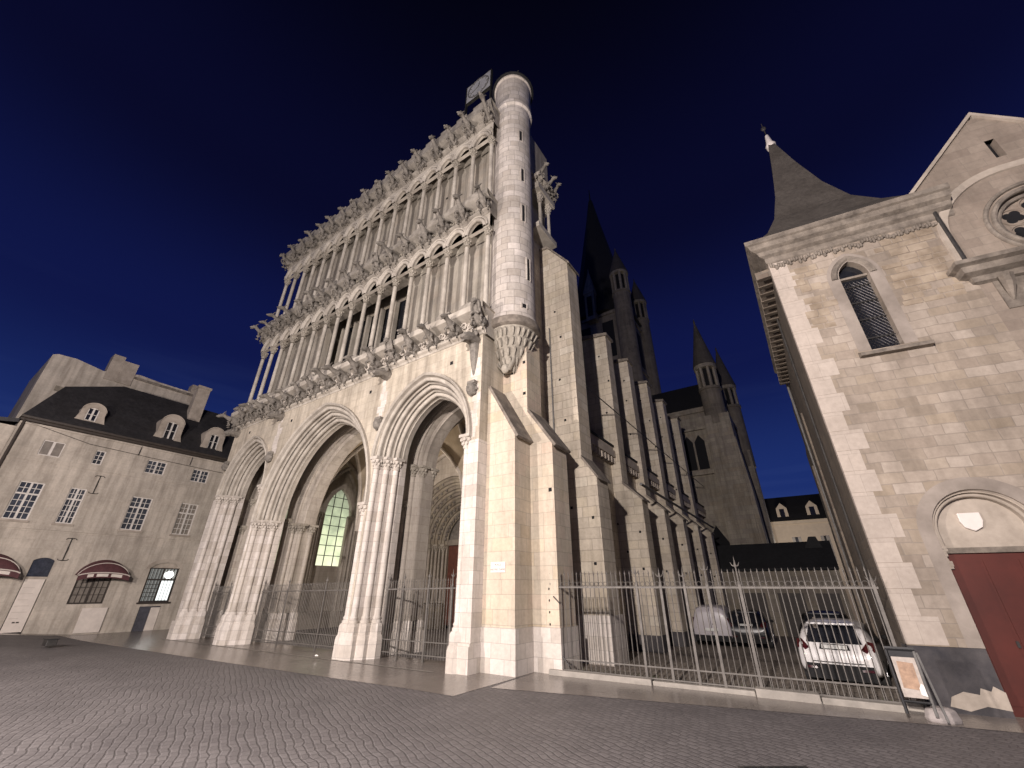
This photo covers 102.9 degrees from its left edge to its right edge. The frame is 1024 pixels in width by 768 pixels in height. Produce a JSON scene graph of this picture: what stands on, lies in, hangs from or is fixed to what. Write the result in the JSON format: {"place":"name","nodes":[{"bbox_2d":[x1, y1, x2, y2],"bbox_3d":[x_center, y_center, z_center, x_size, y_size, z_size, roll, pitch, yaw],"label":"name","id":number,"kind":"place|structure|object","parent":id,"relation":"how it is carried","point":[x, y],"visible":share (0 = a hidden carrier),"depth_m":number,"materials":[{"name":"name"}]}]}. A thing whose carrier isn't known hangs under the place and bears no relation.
{"place":"outdoors","nodes":[
{"label":"outdoors","id":0,"kind":"place"},
{"bbox_2d":[0,633,54,635],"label":"pavement","id":1,"kind":"structure","parent":0,"point":[25,634],"depth_m":20.19,"materials":[{"name":"grey stone"}]},
{"bbox_2d":[1,354,196,627],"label":"gable building","id":2,"kind":"structure","parent":0,"point":[55,373],"depth_m":29.93,"materials":[{"name":"stone"}]},
{"bbox_2d":[52,629,534,695],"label":"pavement","id":3,"kind":"structure","parent":0,"point":[437,679],"depth_m":12.31,"materials":[{"name":"beige stone"}]},
{"bbox_2d":[200,581,232,637],"bbox_3d":[-13.580,10.636,19.283,3.460,2.546,0.072,-17,-31,30],"label":"porch railing","id":4,"kind":"object","parent":3,"relation":"on","point":[223,609],"visible":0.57,"depth_m":19.66,"materials":[{"name":"metal"}]},
{"bbox_2d":[166,639,430,671],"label":"kerb","id":5,"kind":"structure","parent":3,"relation":"on","point":[312,657],"depth_m":13.19,"materials":[{"name":"stone"}]},
{"bbox_2d":[251,578,349,650],"bbox_3d":[-8.222,8.918,16.028,6.860,2.596,0.072,-17,-31,30],"label":"porch railing","id":6,"kind":"object","parent":3,"relation":"on","point":[282,615],"visible":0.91,"depth_m":16.09,"materials":[{"name":"metal"}]},
{"bbox_2d":[380,570,456,662],"bbox_3d":[-2.850,7.195,12.764,3.494,2.548,0.072,-17,-31,30],"label":"porch railing","id":7,"kind":"object","parent":3,"relation":"on","point":[428,588],"visible":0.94,"depth_m":12.76,"materials":[{"name":"metal"}]},
{"bbox_2d":[0,606,1023,767],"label":"square","id":8,"kind":"structure","parent":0,"point":[65,702],"depth_m":6.37,"materials":[{"name":"grey stone"}]},
{"bbox_2d":[0,417,19,453],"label":"neighbour house","id":9,"kind":"structure","parent":8,"relation":"on","point":[7,427],"depth_m":21.82,"materials":[{"name":"beige stone"}]},
{"bbox_2d":[42,637,59,646],"bbox_3d":[-17.142,9.578,15.154,0.590,0.230,0.340,-17,-31,30],"label":"bench","id":10,"kind":"object","parent":8,"relation":"on","point":[49,642],"visible":1,"depth_m":15.03,"materials":[{"name":"metal"}]},
{"bbox_2d":[0,385,234,634],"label":"townhouse","id":11,"kind":"structure","parent":8,"relation":"on","point":[107,496],"depth_m":24.20,"materials":[{"name":"white paint"}]},
{"bbox_2d":[0,579,44,632],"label":"door","id":12,"kind":"structure","parent":11,"relation":"in","point":[19,612],"depth_m":20.86,"materials":[{"name":"wood"}]},
{"bbox_2d":[1,480,44,519],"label":"window","id":13,"kind":"structure","parent":11,"relation":"in","point":[23,500],"depth_m":21.79,"materials":[{"name":"white paint"}]},
{"bbox_2d":[37,440,65,457],"bbox_3d":[-26.022,3.667,23.070,0.090,0.840,0.880,-17,-31,30],"label":"window","id":14,"kind":"structure","parent":11,"relation":"in","point":[48,448],"depth_m":23.04,"materials":[{"name":"white paint"}]},
{"bbox_2d":[54,487,86,523],"bbox_3d":[-25.023,6.907,23.161,0.095,1.930,0.700,-17,-31,30],"label":"window","id":15,"kind":"structure","parent":11,"relation":"in","point":[75,496],"depth_m":23.15,"materials":[{"name":"white paint"}]},
{"bbox_2d":[66,578,111,603],"bbox_3d":[-23.733,11.465,23.004,0.090,1.600,1.460,-17,-31,30],"label":"window","id":16,"kind":"structure","parent":11,"relation":"in","point":[90,590],"depth_m":22.93,"materials":[{"name":"brown glass"}]},
{"bbox_2d":[91,450,105,464],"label":"window","id":17,"kind":"structure","parent":11,"relation":"in","point":[99,456],"depth_m":24.59,"materials":[{"name":"white paint"}]},
{"bbox_2d":[120,496,152,530],"bbox_3d":[-23.328,8.049,25.350,0.095,1.950,1.050,-17,-31,30],"label":"window","id":18,"kind":"structure","parent":11,"relation":"in","point":[135,516],"depth_m":25.36,"materials":[{"name":"white paint"}]},
{"bbox_2d":[131,607,150,630],"bbox_3d":[-22.114,14.053,24.303,0.060,1.380,0.560,-17,-31,30],"label":"low door","id":19,"kind":"structure","parent":11,"relation":"in","point":[139,623],"depth_m":24.31,"materials":[{"name":"grey wood"}]},
{"bbox_2d":[144,460,166,474],"bbox_3d":[-23.303,5.473,26.671,0.090,0.840,1.040,-17,-31,30],"label":"window","id":20,"kind":"structure","parent":11,"relation":"in","point":[153,467],"depth_m":26.68,"materials":[{"name":"white paint"}]},
{"bbox_2d":[138,568,178,601],"bbox_3d":[-21.924,12.479,25.381,0.150,1.880,1.480,-17,-31,30],"label":"window","id":21,"kind":"structure","parent":11,"relation":"in","point":[159,583],"depth_m":25.36,"materials":[{"name":"white glass"}]},
{"bbox_2d":[171,503,197,534],"bbox_3d":[-21.856,9.024,27.259,0.095,1.980,0.990,-17,-31,30],"label":"window","id":22,"kind":"structure","parent":11,"relation":"in","point":[182,526],"depth_m":27.28,"materials":[{"name":"white paint"}]},
{"bbox_2d":[190,469,208,483],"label":"window","id":23,"kind":"structure","parent":11,"relation":"in","point":[200,476],"depth_m":28.54,"materials":[{"name":"white paint"}]},
{"bbox_2d":[166,70,775,676],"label":"church","id":24,"kind":"structure","parent":8,"relation":"on","point":[464,388],"depth_m":18.96,"materials":[{"name":"stone"}]},
{"bbox_2d":[315,490,348,565],"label":"stained window","id":25,"kind":"structure","parent":24,"relation":"in","point":[337,511],"depth_m":27.57,"materials":[{"name":"green glass"}]},
{"bbox_2d":[444,545,458,625],"bbox_3d":[-2.620,11.641,23.781,3.140,4.280,0.080,-17,-31,30],"label":"door","id":26,"kind":"structure","parent":24,"relation":"in","point":[453,550],"depth_m":24.61,"materials":[{"name":"red wood"}]},
{"bbox_2d":[465,68,492,114],"bbox_3d":[-2.029,-16.430,25.046,2.090,7.485,0.597,-17,-31,30],"label":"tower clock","id":27,"kind":"object","parent":24,"relation":"on","point":[483,84],"visible":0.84,"depth_m":25.99,"materials":[{"name":"grey metal"}]},
{"bbox_2d":[491,562,505,572],"bbox_3d":[-0.390,5.094,11.350,0.500,0.270,0.032,-17,-31,30],"label":"street plaque","id":28,"kind":"object","parent":24,"relation":"attached to","point":[498,567],"visible":1,"depth_m":11.33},
{"bbox_2d":[737,766,807,767],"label":"drain grate","id":29,"kind":"object","parent":8,"relation":"on","point":[772,766],"visible":1,"depth_m":4.96,"materials":[{"name":"metal"}]},
{"bbox_2d":[744,112,1023,718],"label":"chapel","id":30,"kind":"structure","parent":8,"relation":"on","point":[894,329],"depth_m":9.44,"materials":[{"name":"stone"}]},
{"bbox_2d":[827,254,934,357],"bbox_3d":[9.136,-2.140,10.444,1.360,3.148,0.430,-12,-29,23],"label":"lancet window","id":31,"kind":"structure","parent":30,"relation":"in","point":[868,325],"depth_m":10.40,"materials":[{"name":"beige stone"}]},
{"bbox_2d":[947,552,1023,717],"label":"door","id":32,"kind":"structure","parent":30,"relation":"in","point":[991,585],"depth_m":7.54,"materials":[{"name":"wood"}]},
{"bbox_2d":[983,181,1023,246],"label":"rose window","id":33,"kind":"structure","parent":30,"relation":"in","point":[1007,217],"depth_m":9.94,"materials":[{"name":"beige stone"}]},
{"bbox_2d":[0,0,1023,498],"label":"sky","id":34,"kind":"structure","parent":0,"point":[160,160],"materials":[{"name":"blue"}]},
{"bbox_2d":[580,636,924,707],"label":"yard ground","id":35,"kind":"structure","parent":0,"point":[855,693],"depth_m":11.63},
{"bbox_2d":[692,604,736,646],"bbox_3d":[9.784,11.441,19.526,1.890,1.614,3.973,-15,-30,27],"label":"parked van","id":36,"kind":"object","parent":35,"relation":"on","point":[706,623],"visible":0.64,"depth_m":18.12,"materials":[{"name":"white metal"}]},
{"bbox_2d":[728,609,775,648],"bbox_3d":[11.130,11.328,19.069,1.960,1.444,4.006,-15,-30,28],"label":"parked car","id":37,"kind":"object","parent":35,"relation":"on","point":[754,627],"visible":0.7,"depth_m":17.72,"materials":[{"name":"black metal"}]},
{"bbox_2d":[717,536,854,636],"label":"shed","id":38,"kind":"structure","parent":35,"relation":"on","point":[811,553],"depth_m":26.09,"materials":[{"name":"stone"}]},
{"bbox_2d":[737,593,774,635],"bbox_3d":[15.631,14.876,26.109,1.600,2.700,0.070,-17,-31,30],"label":"garage door","id":39,"kind":"structure","parent":38,"relation":"in","point":[747,595],"depth_m":26.33,"materials":[{"name":"brown wood"}]},
{"bbox_2d":[777,593,807,636],"bbox_3d":[17.445,14.323,24.993,1.400,2.700,0.070,-17,-31,30],"label":"garage door","id":40,"kind":"structure","parent":38,"relation":"in","point":[798,595],"depth_m":25.16,"materials":[{"name":"brown wood"}]},
{"bbox_2d":[815,593,845,614],"bbox_3d":[19.011,13.845,24.029,1.200,2.700,0.070,-17,-31,30],"label":"garage door","id":41,"kind":"structure","parent":38,"relation":"in","point":[833,596],"depth_m":24.40,"materials":[{"name":"brown wood"}]},
{"bbox_2d":[764,494,860,621],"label":"distant house","id":42,"kind":"structure","parent":35,"relation":"on","point":[801,518],"depth_m":47.69,"materials":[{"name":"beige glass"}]},
{"bbox_2d":[792,537,801,541],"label":"window","id":43,"kind":"structure","parent":42,"relation":"in","point":[795,539],"depth_m":47.21,"materials":[{"name":"white glass"}]},
{"bbox_2d":[820,535,836,560],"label":"window","id":44,"kind":"structure","parent":42,"relation":"in","point":[824,538],"depth_m":45.68,"materials":[{"name":"white glass"}]},
{"bbox_2d":[801,610,849,621],"bbox_3d":[12.548,9.738,16.062,1.990,1.484,4.006,-19,-32,33],"label":"parked car","id":45,"kind":"object","parent":35,"relation":"on","point":[823,613],"visible":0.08,"depth_m":15.43,"materials":[{"name":"black metal"}]},
{"bbox_2d":[796,618,892,688],"bbox_3d":[8.704,6.930,10.721,1.930,1.384,3.756,-21,-33,36],"label":"parked car","id":46,"kind":"object","parent":35,"relation":"on","point":[867,657],"visible":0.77,"depth_m":9.63,"materials":[{"name":"white metal"}]},
{"bbox_2d":[491,672,1023,732],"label":"pavement","id":47,"kind":"structure","parent":0,"point":[541,682],"depth_m":7.98,"materials":[{"name":"grey stone"}]},
{"bbox_2d":[549,669,924,714],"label":"kerb wall","id":48,"kind":"structure","parent":47,"relation":"on","point":[790,694],"depth_m":8.15,"materials":[{"name":"stone"}]},
{"bbox_2d":[548,558,919,705],"bbox_3d":[4.105,5.393,9.339,7.227,2.620,0.105,-14,-30,27],"label":"iron railing","id":49,"kind":"object","parent":48,"relation":"on","point":[746,615],"visible":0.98,"depth_m":8.94,"materials":[{"name":"grey metal"}]},
{"bbox_2d":[883,646,949,722],"bbox_3d":[6.758,5.006,6.851,0.522,1.002,0.082,-17,-31,30],"label":"notice board","id":50,"kind":"object","parent":47,"relation":"on","point":[905,661],"visible":1,"depth_m":6.90,"materials":[{"name":"paper"}]},
{"bbox_2d":[925,706,962,724],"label":"stone block","id":51,"kind":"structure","parent":47,"relation":"on","point":[954,718],"depth_m":6.63,"materials":[{"name":"beige stone"}]}
]}

